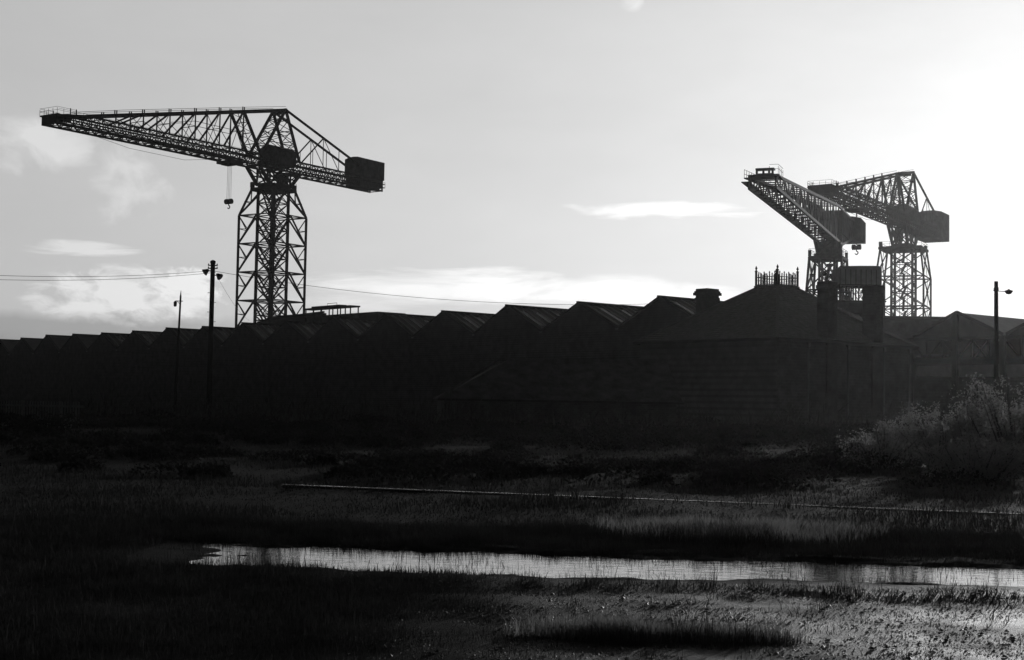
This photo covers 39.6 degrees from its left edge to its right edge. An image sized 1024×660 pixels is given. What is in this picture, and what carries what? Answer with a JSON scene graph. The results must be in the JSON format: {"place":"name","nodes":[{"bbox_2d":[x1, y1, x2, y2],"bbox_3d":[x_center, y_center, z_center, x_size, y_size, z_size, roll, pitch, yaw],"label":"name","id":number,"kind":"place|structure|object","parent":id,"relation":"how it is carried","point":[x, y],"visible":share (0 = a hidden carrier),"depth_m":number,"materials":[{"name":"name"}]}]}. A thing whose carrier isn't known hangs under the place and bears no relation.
{"place":"outdoors","nodes":[
{"label":"outdoors","id":0,"kind":"place"},
{"bbox_2d":[0,403,1023,659],"bbox_3d":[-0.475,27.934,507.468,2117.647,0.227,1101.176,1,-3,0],"label":"ground","id":1,"kind":"structure","parent":0,"point":[768,605],"depth_m":9.43,"materials":[{"name":"black soil"}]},
{"bbox_2d":[0,400,83,427],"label":"paling fence","id":2,"kind":"object","parent":1,"relation":"on","point":[60,405],"visible":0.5,"depth_m":57.81,"materials":[{"name":"paint"}]},
{"bbox_2d":[173,292,182,410],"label":"lamp pole","id":3,"kind":"object","parent":1,"relation":"on","point":[177,358],"visible":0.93,"depth_m":124.99,"materials":[{"name":"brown wood"}]},
{"bbox_2d":[40,106,384,327],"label":"cantilever crane","id":4,"kind":"object","parent":1,"relation":"on","point":[363,174],"visible":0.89,"depth_m":259.01,"materials":[{"name":"metal"}]},
{"bbox_2d":[202,260,222,408],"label":"lamp pole","id":5,"kind":"object","parent":1,"relation":"on","point":[211,328],"visible":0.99,"depth_m":118.01,"materials":[{"name":"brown wood"}]},
{"bbox_2d":[0,271,204,276],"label":"overhead wire","id":6,"kind":"object","parent":5,"relation":"attached to","point":[93,276],"visible":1,"depth_m":105.81,"materials":[{"name":"metal"}]},
{"bbox_2d":[0,273,206,279],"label":"overhead wire","id":7,"kind":"object","parent":5,"relation":"attached to","point":[148,277],"visible":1,"depth_m":111.94,"materials":[{"name":"metal"}]},
{"bbox_2d":[215,271,658,304],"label":"overhead wire","id":8,"kind":"object","parent":5,"relation":"attached to","point":[446,299],"visible":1,"depth_m":122.54,"materials":[{"name":"metal"}]},
{"bbox_2d":[0,295,862,413],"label":"workshop","id":9,"kind":"structure","parent":1,"relation":"on","point":[405,358],"depth_m":172.24,"materials":[{"name":"brick"}]},
{"bbox_2d":[268,303,359,322],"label":"roof gantry","id":10,"kind":"object","parent":9,"relation":"on","point":[320,313],"visible":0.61,"depth_m":189.76,"materials":[{"name":"metal"}]},
{"bbox_2d":[255,312,405,323],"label":"roof lantern","id":11,"kind":"object","parent":9,"relation":"on","point":[371,315],"visible":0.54,"depth_m":196.81,"materials":[{"name":"metal"}]},
{"bbox_2d":[0,407,1003,492],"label":"brambles","id":12,"kind":"object","parent":1,"relation":"on","point":[392,434],"visible":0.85,"depth_m":35.77,"materials":[{"name":"black plant"}]},
{"bbox_2d":[0,385,1022,433],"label":"scrub","id":13,"kind":"object","parent":1,"relation":"on","point":[287,416],"visible":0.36,"depth_m":73.58,"materials":[{"name":"black plant"}]},
{"bbox_2d":[0,424,1023,541],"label":"meadow grass","id":14,"kind":"structure","parent":1,"relation":"on","point":[987,521],"depth_m":18.48,"materials":[{"name":"black plant"}]},
{"bbox_2d":[432,358,684,424],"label":"outbuilding","id":15,"kind":"structure","parent":1,"relation":"on","point":[571,387],"depth_m":83.86,"materials":[{"name":"stone"}]},
{"bbox_2d":[189,543,1023,586],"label":"puddle water","id":16,"kind":"structure","parent":1,"relation":"on","point":[555,567],"depth_m":10.95,"materials":[{"name":"black liquid"}]},
{"bbox_2d":[281,484,1022,514],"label":"railway rail","id":17,"kind":"object","parent":1,"relation":"on","point":[404,490],"visible":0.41,"depth_m":18.98,"materials":[{"name":"metal"}]},
{"bbox_2d":[331,578,1023,659],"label":"gravel","id":18,"kind":"structure","parent":1,"relation":"on","point":[811,643],"depth_m":7.99,"materials":[{"name":"grey gravel"}]},
{"bbox_2d":[502,511,1023,643],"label":"dry grass","id":19,"kind":"structure","parent":1,"relation":"on","point":[563,627],"depth_m":7.60,"materials":[{"name":"grey plant"}]},
{"bbox_2d":[633,264,919,425],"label":"stone house","id":20,"kind":"structure","parent":1,"relation":"on","point":[757,348],"depth_m":105.23,"materials":[{"name":"stone"}]},
{"bbox_2d":[741,164,865,299],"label":"hammerhead crane","id":21,"kind":"object","parent":1,"relation":"on","point":[838,229],"visible":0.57,"depth_m":200.51,"materials":[{"name":"metal"}]},
{"bbox_2d":[837,300,885,327],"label":"tank house","id":22,"kind":"structure","parent":1,"relation":"on","point":[853,306],"depth_m":150.36,"materials":[{"name":"metal"}]},
{"bbox_2d":[832,266,884,317],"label":"water tank","id":23,"kind":"object","parent":22,"relation":"on","point":[852,278],"visible":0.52,"depth_m":152.24,"materials":[{"name":"metal"}]},
{"bbox_2d":[807,169,948,315],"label":"cantilever crane","id":24,"kind":"object","parent":1,"relation":"on","point":[910,222],"visible":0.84,"depth_m":303.29,"materials":[{"name":"metal"}]},
{"bbox_2d":[836,427,924,468],"bbox_3d":[7.450,2.472,28.901,1.815,1.003,1.776,1,-3,0],"label":"bush","id":25,"kind":"object","parent":1,"relation":"on","point":[884,451],"visible":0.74,"depth_m":28.81,"materials":[{"name":"black plant"}]},
{"bbox_2d":[852,400,943,465],"bbox_3d":[8.882,2.326,31.721,2.124,1.638,2.246,3,-4,-35],"label":"bush","id":26,"kind":"object","parent":1,"relation":"on","point":[882,425],"visible":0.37,"depth_m":31.86,"materials":[{"name":"grey plant"}]},
{"bbox_2d":[885,400,995,466],"bbox_3d":[9.333,2.296,30.977,2.516,1.637,2.050,1,-3,0],"label":"bush","id":27,"kind":"object","parent":1,"relation":"on","point":[927,438],"visible":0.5,"depth_m":30.77,"materials":[{"name":"grey plant"}]},
{"bbox_2d":[891,430,1023,482],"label":"bush","id":28,"kind":"object","parent":1,"relation":"on","point":[1004,466],"visible":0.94,"depth_m":24.70,"materials":[{"name":"black plant"}]},
{"bbox_2d":[907,311,1023,423],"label":"steel shed","id":29,"kind":"structure","parent":1,"relation":"on","point":[969,350],"depth_m":146.91,"materials":[{"name":"paint"}]},
{"bbox_2d":[933,381,1023,467],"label":"bush","id":30,"kind":"object","parent":1,"relation":"on","point":[957,432],"visible":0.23,"depth_m":29.68,"materials":[{"name":"grey plant"}]},
{"bbox_2d":[955,372,1023,474],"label":"bush","id":31,"kind":"object","parent":1,"relation":"on","point":[1012,433],"visible":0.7,"depth_m":28.09,"materials":[{"name":"grey plant"}]},
{"bbox_2d":[993,281,1012,413],"bbox_3d":[20.726,1.480,60.024,0.824,7.078,0.331,1,-3,0],"label":"lamp pole","id":32,"kind":"object","parent":1,"relation":"on","point":[996,346],"visible":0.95,"depth_m":60.01,"materials":[{"name":"metal"}]},
{"bbox_2d":[0,501,1023,659],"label":"grass","id":33,"kind":"structure","parent":0,"point":[61,531],"depth_m":9.53,"materials":[{"name":"black plant"}]},
{"bbox_2d":[0,0,1023,339],"label":"sky","id":34,"kind":"structure","parent":0,"point":[539,153],"materials":[{"name":"white"}]},
{"bbox_2d":[884,316,951,357],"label":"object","id":35,"kind":"structure","parent":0,"point":[905,327],"depth_m":172.27,"materials":[{"name":"metal"}]}
]}

